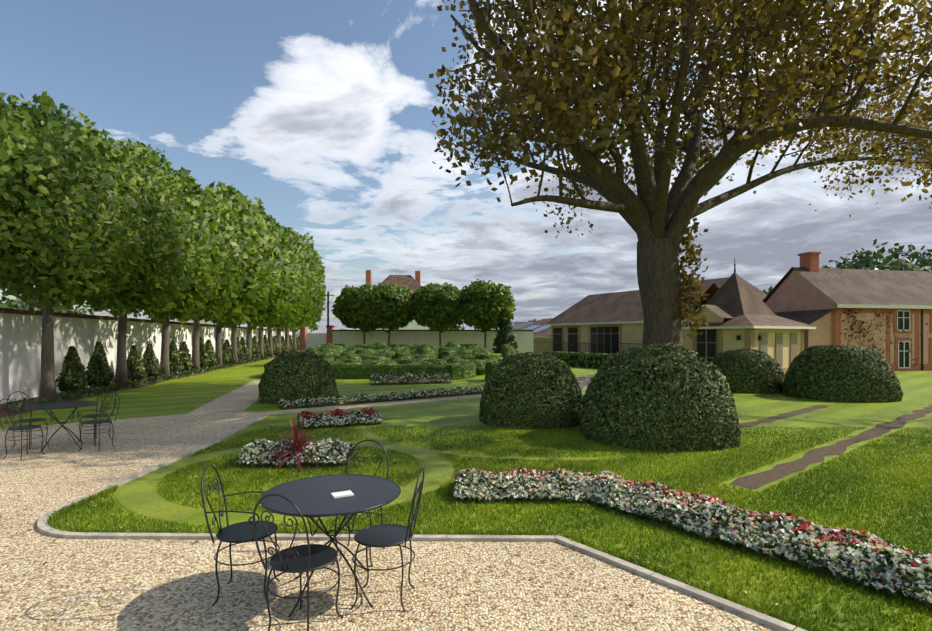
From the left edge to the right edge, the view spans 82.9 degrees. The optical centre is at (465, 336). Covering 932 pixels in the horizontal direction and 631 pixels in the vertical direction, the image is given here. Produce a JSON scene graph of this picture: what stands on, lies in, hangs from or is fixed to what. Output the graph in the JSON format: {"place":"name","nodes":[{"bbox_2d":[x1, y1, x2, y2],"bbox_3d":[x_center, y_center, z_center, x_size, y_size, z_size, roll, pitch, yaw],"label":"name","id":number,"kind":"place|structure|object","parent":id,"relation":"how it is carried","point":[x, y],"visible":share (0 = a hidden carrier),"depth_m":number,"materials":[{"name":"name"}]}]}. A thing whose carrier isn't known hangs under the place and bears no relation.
{"place":"outdoors","nodes":[
{"label":"outdoors","id":0,"kind":"place"},
{"bbox_2d":[366,270,534,329],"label":"background houses","id":1,"kind":"structure","parent":0,"point":[410,282],"depth_m":115.16,"materials":[{"name":"brown tile"}]},
{"bbox_2d":[0,357,931,630],"bbox_3d":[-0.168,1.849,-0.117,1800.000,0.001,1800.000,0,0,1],"label":"ground","id":2,"kind":"structure","parent":0,"point":[184,395],"depth_m":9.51,"materials":[{"name":"green plant"}]},
{"bbox_2d":[0,295,42,310],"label":"tree","id":3,"kind":"object","parent":2,"relation":"on","point":[8,305],"visible":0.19,"depth_m":82.70,"materials":[{"name":"green plant"}]},
{"bbox_2d":[1,298,108,315],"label":"tree","id":4,"kind":"object","parent":2,"relation":"on","point":[65,310],"visible":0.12,"depth_m":91.13,"materials":[{"name":"green plant"}]},
{"bbox_2d":[0,308,296,403],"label":"garden wall","id":5,"kind":"structure","parent":2,"relation":"on","point":[20,347],"depth_m":17.35,"materials":[{"name":"paint"}]},
{"bbox_2d":[0,350,299,416],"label":"mulch bed soil","id":6,"kind":"structure","parent":2,"relation":"on","point":[5,413],"depth_m":16.19,"materials":[{"name":"brown soil"}]},
{"bbox_2d":[55,346,87,394],"bbox_3d":[-12.136,1.057,16.332,0.927,1.585,0.901,0,0,1],"label":"cone shrub","id":7,"kind":"object","parent":6,"relation":"on","point":[72,373],"visible":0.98,"depth_m":16.11,"materials":[{"name":"green plant"}]},
{"bbox_2d":[0,91,145,401],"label":"lime tree","id":8,"kind":"object","parent":6,"relation":"on","point":[68,238],"visible":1,"depth_m":13.49,"materials":[{"name":"green plant"}]},
{"bbox_2d":[86,341,115,387],"bbox_3d":[-12.453,0.996,17.858,0.886,1.706,0.922,0,0,1],"label":"cone shrub","id":9,"kind":"object","parent":6,"relation":"on","point":[98,372],"visible":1,"depth_m":17.71,"materials":[{"name":"green plant"}]},
{"bbox_2d":[3,356,269,411],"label":"bed plants","id":10,"kind":"object","parent":6,"relation":"on","point":[93,391],"visible":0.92,"depth_m":18.62,"materials":[{"name":"green plant"}]},
{"bbox_2d":[127,345,147,381],"bbox_3d":[-12.935,1.067,20.586,0.904,1.563,0.853,0,0,-31],"label":"cone shrub","id":11,"kind":"object","parent":6,"relation":"on","point":[135,368],"visible":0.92,"depth_m":20.39,"materials":[{"name":"green plant"}]},
{"bbox_2d":[84,136,191,387],"bbox_3d":[-12.207,-2.658,19.189,3.643,9.026,6.080,0,0,-14],"label":"lime tree","id":12,"kind":"object","parent":6,"relation":"on","point":[157,270],"visible":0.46,"depth_m":18.73,"materials":[{"name":"green plant"}]},
{"bbox_2d":[142,344,160,377],"bbox_3d":[-13.197,1.050,22.007,0.938,1.598,0.888,0,0,1],"label":"cone shrub","id":13,"kind":"object","parent":6,"relation":"on","point":[151,364],"visible":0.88,"depth_m":21.85,"materials":[{"name":"green plant"}]},
{"bbox_2d":[169,340,183,372],"bbox_3d":[-13.663,0.985,24.498,0.917,1.728,0.938,0,0,1],"label":"cone shrub","id":14,"kind":"object","parent":6,"relation":"on","point":[175,363],"visible":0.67,"depth_m":24.41,"materials":[{"name":"green plant"}]},
{"bbox_2d":[139,165,223,376],"bbox_3d":[-12.969,-2.898,23.163,4.151,9.506,6.110,0,0,1],"label":"lime tree","id":15,"kind":"object","parent":6,"relation":"on","point":[201,268],"visible":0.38,"depth_m":22.65,"materials":[{"name":"green plant"}]},
{"bbox_2d":[179,341,194,370],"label":"cone shrub","id":16,"kind":"object","parent":6,"relation":"on","point":[185,356],"visible":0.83,"depth_m":25.84,"materials":[{"name":"green plant"}]},
{"bbox_2d":[199,337,210,367],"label":"cone shrub","id":17,"kind":"object","parent":6,"relation":"on","point":[203,357],"visible":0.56,"depth_m":28.45,"materials":[{"name":"green plant"}]},
{"bbox_2d":[205,339,217,366],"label":"cone shrub","id":18,"kind":"object","parent":6,"relation":"on","point":[210,351],"visible":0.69,"depth_m":29.91,"materials":[{"name":"green plant"}]},
{"bbox_2d":[176,186,247,371],"bbox_3d":[-13.596,-3.008,27.136,4.345,9.726,6.025,0,0,1],"label":"lime tree","id":19,"kind":"object","parent":6,"relation":"on","point":[230,247],"visible":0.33,"depth_m":26.91,"materials":[{"name":"green plant"}]},
{"bbox_2d":[222,339,228,363],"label":"cone shrub","id":20,"kind":"object","parent":6,"relation":"on","point":[225,359],"visible":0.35,"depth_m":32.45,"materials":[{"name":"green plant"}]},
{"bbox_2d":[224,339,234,362],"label":"cone shrub","id":21,"kind":"object","parent":6,"relation":"on","point":[230,355],"visible":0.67,"depth_m":33.79,"materials":[{"name":"green plant"}]},
{"bbox_2d":[203,181,264,367],"bbox_3d":[-14.452,-3.496,31.205,4.521,10.701,5.995,0,0,1],"label":"lime tree","id":22,"kind":"object","parent":6,"relation":"on","point":[244,300],"visible":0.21,"depth_m":30.79,"materials":[{"name":"green plant"}]},
{"bbox_2d":[237,336,244,360],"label":"cone shrub","id":23,"kind":"object","parent":6,"relation":"on","point":[240,354],"visible":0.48,"depth_m":36.38,"materials":[{"name":"green plant"}]},
{"bbox_2d":[240,336,248,359],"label":"cone shrub","id":24,"kind":"object","parent":6,"relation":"on","point":[245,351],"visible":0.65,"depth_m":37.90,"materials":[{"name":"green plant"}]},
{"bbox_2d":[230,190,274,362],"bbox_3d":[-15.005,-3.867,34.974,4.627,11.441,6.141,0,0,-18],"label":"lime tree","id":25,"kind":"object","parent":6,"relation":"on","point":[265,248],"visible":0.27,"depth_m":34.87,"materials":[{"name":"green plant"}]},
{"bbox_2d":[251,338,257,357],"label":"cone shrub","id":26,"kind":"object","parent":6,"relation":"on","point":[254,353],"visible":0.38,"depth_m":40.51,"materials":[{"name":"green plant"}]},
{"bbox_2d":[253,336,260,357],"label":"cone shrub","id":27,"kind":"object","parent":6,"relation":"on","point":[256,344],"visible":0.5,"depth_m":41.94,"materials":[{"name":"green plant"}]},
{"bbox_2d":[243,214,285,357],"bbox_3d":[-15.952,-3.705,39.297,4.722,11.123,6.047,0,0,-13],"label":"lime tree","id":28,"kind":"object","parent":6,"relation":"on","point":[275,292],"visible":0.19,"depth_m":39.06,"materials":[{"name":"green plant"}]},
{"bbox_2d":[263,337,266,356],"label":"cone shrub","id":29,"kind":"object","parent":6,"relation":"on","point":[265,349],"visible":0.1,"depth_m":44.62,"materials":[{"name":"green plant"}]},
{"bbox_2d":[263,334,271,355],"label":"cone shrub","id":30,"kind":"object","parent":6,"relation":"on","point":[266,342],"visible":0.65,"depth_m":46.14,"materials":[{"name":"green plant"}]},
{"bbox_2d":[272,335,276,354],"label":"cone shrub","id":31,"kind":"object","parent":6,"relation":"on","point":[274,348],"visible":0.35,"depth_m":49.10,"materials":[{"name":"green plant"}]},
{"bbox_2d":[252,226,297,356],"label":"lime tree","id":32,"kind":"object","parent":6,"relation":"on","point":[288,287],"visible":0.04,"depth_m":43.09,"materials":[{"name":"green plant"}]},
{"bbox_2d":[273,336,280,355],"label":"cone shrub","id":33,"kind":"object","parent":6,"relation":"on","point":[277,346],"visible":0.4,"depth_m":50.83,"materials":[{"name":"green plant"}]},
{"bbox_2d":[281,336,285,352],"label":"cone shrub","id":34,"kind":"object","parent":6,"relation":"on","point":[282,348],"visible":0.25,"depth_m":53.81,"materials":[{"name":"green plant"}]},
{"bbox_2d":[265,225,301,356],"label":"lime tree","id":35,"kind":"object","parent":6,"relation":"on","point":[297,266],"visible":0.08,"depth_m":47.42,"materials":[{"name":"green plant"}]},
{"bbox_2d":[281,336,287,351],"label":"cone shrub","id":36,"kind":"object","parent":6,"relation":"on","point":[284,344],"visible":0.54,"depth_m":55.51,"materials":[{"name":"green plant"}]},
{"bbox_2d":[273,226,310,354],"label":"lime tree","id":37,"kind":"object","parent":6,"relation":"on","point":[298,243],"visible":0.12,"depth_m":52.03,"materials":[{"name":"green plant"}]},
{"bbox_2d":[289,335,295,351],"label":"cone shrub","id":38,"kind":"object","parent":6,"relation":"on","point":[291,341],"visible":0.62,"depth_m":60.69,"materials":[{"name":"green plant"}]},
{"bbox_2d":[296,335,299,350],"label":"cone shrub","id":39,"kind":"object","parent":6,"relation":"on","point":[297,345],"visible":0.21,"depth_m":65.28,"materials":[{"name":"green plant"}]},
{"bbox_2d":[281,244,314,351],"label":"lime tree","id":40,"kind":"object","parent":6,"relation":"on","point":[310,285],"visible":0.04,"depth_m":56.74,"materials":[{"name":"green plant"}]},
{"bbox_2d":[289,232,322,351],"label":"lime tree","id":41,"kind":"object","parent":6,"relation":"on","point":[314,308],"visible":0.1,"depth_m":62.19,"materials":[{"name":"green plant"}]},
{"bbox_2d":[303,244,333,331],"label":"lime tree","id":42,"kind":"object","parent":6,"relation":"on","point":[322,276],"visible":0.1,"depth_m":70.21,"materials":[{"name":"green plant"}]},
{"bbox_2d":[258,416,328,471],"bbox_3d":[-2.488,1.515,7.611,1.048,0.723,1.105,0,0,-31],"label":"cordyline plant","id":43,"kind":"object","parent":2,"relation":"on","point":[299,442],"visible":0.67,"depth_m":7.58,"materials":[{"name":"red plant"}]},
{"bbox_2d":[235,437,355,467],"bbox_3d":[-2.482,1.680,7.871,1.570,0.338,0.971,0,0,-3],"label":"round flower bed","id":44,"kind":"object","parent":2,"relation":"on","point":[335,452],"visible":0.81,"depth_m":7.57,"materials":[{"name":"plant"}]},
{"bbox_2d":[258,350,337,404],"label":"topiary dome","id":45,"kind":"structure","parent":2,"relation":"on","point":[291,376],"depth_m":14.78,"materials":[{"name":"green plant"}]},
{"bbox_2d":[322,292,333,324],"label":"utility pole","id":46,"kind":"object","parent":2,"relation":"on","point":[327,295],"visible":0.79,"depth_m":60.07,"materials":[{"name":"black metal"}]},
{"bbox_2d":[297,407,381,428],"bbox_3d":[-2.676,1.683,11.148,1.704,0.331,0.920,0,0,-22],"label":"flower bed","id":47,"kind":"object","parent":2,"relation":"on","point":[336,417],"visible":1,"depth_m":10.91,"materials":[{"name":"plant"}]},
{"bbox_2d":[331,282,381,343],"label":"lime tree","id":48,"kind":"object","parent":2,"relation":"on","point":[349,307],"visible":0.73,"depth_m":33.72,"materials":[{"name":"green plant"}]},
{"bbox_2d":[117,425,598,521],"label":"grass path","id":49,"kind":"structure","parent":2,"relation":"on","point":[139,495],"depth_m":6.87,"materials":[{"name":"green plant"}]},
{"bbox_2d":[277,385,483,409],"bbox_3d":[-1.934,1.701,15.599,7.065,0.295,0.534,0,0,-36],"label":"flower bed","id":50,"kind":"object","parent":2,"relation":"on","point":[306,402],"visible":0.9,"depth_m":15.00,"materials":[{"name":"plant"}]},
{"bbox_2d":[0,380,778,630],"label":"gravel","id":51,"kind":"structure","parent":2,"relation":"on","point":[100,585],"depth_m":4.03,"materials":[{"name":"beige gravel"}]},
{"bbox_2d":[0,399,44,459],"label":"bistro chair","id":52,"kind":"object","parent":51,"relation":"on","point":[21,428],"visible":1,"depth_m":7.98,"materials":[{"name":"grey metal"}]},
{"bbox_2d":[7,391,48,449],"bbox_3d":[-7.333,1.383,8.854,0.507,0.930,0.453,0,0,1],"label":"bistro chair","id":53,"kind":"object","parent":51,"relation":"on","point":[31,420],"visible":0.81,"depth_m":8.81,"materials":[{"name":"grey metal"}]},
{"bbox_2d":[23,401,97,453],"bbox_3d":[-6.682,1.486,8.736,0.989,0.728,0.989,0,0,1],"label":"bistro table","id":54,"kind":"object","parent":51,"relation":"on","point":[60,405],"visible":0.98,"depth_m":8.69,"materials":[{"name":"grey metal"}]},
{"bbox_2d":[77,387,115,442],"bbox_3d":[-6.564,1.383,9.388,0.454,0.930,0.506,0,0,1],"label":"bistro chair","id":55,"kind":"object","parent":51,"relation":"on","point":[96,415],"visible":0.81,"depth_m":9.48,"materials":[{"name":"grey metal"}]},
{"bbox_2d":[77,393,119,451],"bbox_3d":[-6.031,1.383,8.686,0.501,0.930,0.491,0,0,1],"label":"bistro chair","id":56,"kind":"object","parent":51,"relation":"on","point":[99,421],"visible":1,"depth_m":8.61,"materials":[{"name":"grey metal"}]},
{"bbox_2d":[201,465,279,606],"bbox_3d":[-1.603,1.383,3.812,0.503,0.930,0.495,0,0,1],"label":"bistro chair","id":57,"kind":"object","parent":51,"relation":"on","point":[239,533],"visible":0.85,"depth_m":3.73,"materials":[{"name":"grey metal"}]},
{"bbox_2d":[253,494,343,630],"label":"bistro chair","id":58,"kind":"object","parent":51,"relation":"on","point":[306,558],"visible":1,"depth_m":3.23,"materials":[{"name":"grey metal"}]},
{"bbox_2d":[259,474,400,616],"bbox_3d":[-0.967,1.486,3.821,0.989,0.728,0.989,0,0,1],"label":"bistro table","id":59,"kind":"object","parent":51,"relation":"on","point":[310,498],"visible":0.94,"depth_m":3.74,"materials":[{"name":"grey metal"}]},
{"bbox_2d":[331,490,353,497],"bbox_3d":[-0.878,1.118,3.749,0.140,0.012,0.100,0,0,-28],"label":"book","id":60,"kind":"object","parent":59,"relation":"on","point":[342,494],"visible":0.93,"depth_m":3.73,"materials":[{"name":"white paper"}]},
{"bbox_2d":[332,440,388,566],"bbox_3d":[-0.896,1.383,4.471,0.438,0.930,0.501,0,0,1],"label":"bistro chair","id":61,"kind":"object","parent":51,"relation":"on","point":[369,512],"visible":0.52,"depth_m":4.64,"materials":[{"name":"grey metal"}]},
{"bbox_2d":[350,467,424,611],"bbox_3d":[-0.548,1.383,3.722,0.500,0.930,0.439,0,0,1],"label":"bistro chair","id":62,"kind":"object","parent":51,"relation":"on","point":[383,535],"visible":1,"depth_m":3.67,"materials":[{"name":"grey metal"}]},
{"bbox_2d":[0,419,804,630],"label":"fallen leaves on gravel","id":63,"kind":"object","parent":51,"relation":"on","point":[633,603],"visible":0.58,"depth_m":4.81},
{"bbox_2d":[363,283,415,343],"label":"lime tree","id":64,"kind":"object","parent":2,"relation":"on","point":[394,301],"visible":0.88,"depth_m":33.68,"materials":[{"name":"green plant"}]},
{"bbox_2d":[264,341,516,379],"bbox_3d":[-3.322,1.066,26.649,12.408,1.643,10.300,0,0,1],"label":"box hedge parterre","id":65,"kind":"object","parent":2,"relation":"on","point":[456,360],"visible":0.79,"depth_m":25.24,"materials":[{"name":"green plant"}]},
{"bbox_2d":[229,352,575,379],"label":"lawn rise","id":66,"kind":"structure","parent":2,"relation":"on","point":[258,377],"depth_m":23.40,"materials":[{"name":"green plant"}]},
{"bbox_2d":[369,371,451,384],"bbox_3d":[-2.202,1.612,20.948,3.201,0.474,1.098,0,0,-16],"label":"flower bed","id":67,"kind":"object","parent":2,"relation":"on","point":[391,378],"visible":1,"depth_m":20.72,"materials":[{"name":"plant"}]},
{"bbox_2d":[300,325,533,357],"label":"wall","id":68,"kind":"structure","parent":2,"relation":"on","point":[523,339],"depth_m":36.18,"materials":[{"name":"paint"}]},
{"bbox_2d":[37,414,806,630],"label":"kerb","id":69,"kind":"structure","parent":2,"relation":"on","point":[731,606],"depth_m":4.77,"materials":[{"name":"concrete"}]},
{"bbox_2d":[410,282,466,346],"bbox_3d":[-1.696,-0.874,34.623,4.007,5.453,3.084,0,0,1],"label":"lime tree","id":70,"kind":"object","parent":2,"relation":"on","point":[436,306],"visible":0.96,"depth_m":33.67,"materials":[{"name":"green plant"}]},
{"bbox_2d":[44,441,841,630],"bbox_3d":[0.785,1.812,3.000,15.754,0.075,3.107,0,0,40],"label":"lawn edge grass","id":71,"kind":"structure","parent":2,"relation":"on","point":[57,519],"depth_m":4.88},
{"bbox_2d":[429,324,464,329],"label":"tree","id":72,"kind":"object","parent":2,"relation":"on","point":[459,328],"visible":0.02,"depth_m":157.00,"materials":[{"name":"green plant"}]},
{"bbox_2d":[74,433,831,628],"bbox_3d":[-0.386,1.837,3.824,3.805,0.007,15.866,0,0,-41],"label":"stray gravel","id":73,"kind":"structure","parent":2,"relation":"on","point":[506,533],"depth_m":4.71,"materials":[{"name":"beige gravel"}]},
{"bbox_2d":[459,279,516,348],"bbox_3d":[1.346,-0.956,34.615,4.035,5.617,3.106,0,0,1],"label":"lime tree","id":74,"kind":"object","parent":2,"relation":"on","point":[487,304],"visible":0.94,"depth_m":33.65,"materials":[{"name":"green plant"}]},
{"bbox_2d":[491,312,518,353],"bbox_3d":[2.520,1.265,33.821,1.816,5.750,1.768,0,0,1],"label":"tall dark shrub","id":75,"kind":"object","parent":2,"relation":"on","point":[506,335],"visible":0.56,"depth_m":33.55,"materials":[{"name":"green plant"}]},
{"bbox_2d":[479,351,582,429],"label":"topiary dome","id":76,"kind":"structure","parent":2,"relation":"on","point":[540,390],"depth_m":10.82,"materials":[{"name":"green plant"}]},
{"bbox_2d":[543,351,616,368],"bbox_3d":[7.586,1.444,31.991,1.243,1.045,8.346,0,0,-29],"label":"hedge","id":77,"kind":"object","parent":2,"relation":"on","point":[583,359],"visible":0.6,"depth_m":31.92,"materials":[{"name":"green plant"}]},
{"bbox_2d":[579,342,741,451],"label":"topiary dome","id":78,"kind":"structure","parent":2,"relation":"on","point":[656,396],"depth_m":8.86,"materials":[{"name":"green plant"}]},
{"bbox_2d":[519,261,815,372],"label":"house","id":79,"kind":"structure","parent":2,"relation":"on","point":[738,312],"depth_m":28.29,"materials":[{"name":"paint"}]},
{"bbox_2d":[429,0,931,352],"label":"tree","id":80,"kind":"object","parent":2,"relation":"on","point":[655,215],"visible":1,"depth_m":14.28,"materials":[{"name":"brown plant"}]},
{"bbox_2d":[453,466,931,609],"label":"flower bed","id":81,"kind":"object","parent":2,"relation":"on","point":[860,557],"visible":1,"depth_m":4.75,"materials":[{"name":"plant"}]},
{"bbox_2d":[708,348,784,393],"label":"topiary dome","id":82,"kind":"structure","parent":2,"relation":"on","point":[745,370],"depth_m":17.53,"materials":[{"name":"green plant"}]},
{"bbox_2d":[730,405,931,488],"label":"soil strips","id":83,"kind":"object","parent":2,"relation":"on","point":[778,471],"visible":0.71,"depth_m":8.72,"materials":[{"name":"soil"}]},
{"bbox_2d":[781,344,902,402],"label":"topiary dome","id":84,"kind":"structure","parent":2,"relation":"on","point":[846,373],"depth_m":15.32,"materials":[{"name":"green plant"}]},
{"bbox_2d":[822,249,920,270],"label":"tree","id":85,"kind":"object","parent":2,"relation":"on","point":[873,263],"visible":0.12,"depth_m":66.74,"materials":[{"name":"green plant"}]},
{"bbox_2d":[824,239,931,271],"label":"tree","id":86,"kind":"object","parent":2,"relation":"on","point":[895,255],"visible":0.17,"depth_m":71.18,"materials":[{"name":"green plant"}]},
{"bbox_2d":[896,252,931,269],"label":"tree","id":87,"kind":"object","parent":2,"relation":"on","point":[929,254],"visible":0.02,"depth_m":87.42,"materials":[{"name":"green plant"}]},
{"bbox_2d":[0,0,931,337],"label":"sky","id":88,"kind":"structure","parent":0,"point":[319,112],"materials":[{"name":"blue"}]},
{"bbox_2d":[575,375,594,390],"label":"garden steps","id":89,"kind":"structure","parent":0,"point":[584,382],"depth_m":18.65,"materials":[{"name":"stone"}]},
{"bbox_2d":[762,252,931,370],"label":"house","id":90,"kind":"structure","parent":0,"point":[886,315],"depth_m":28.80,"materials":[{"name":"brick"}]}
]}

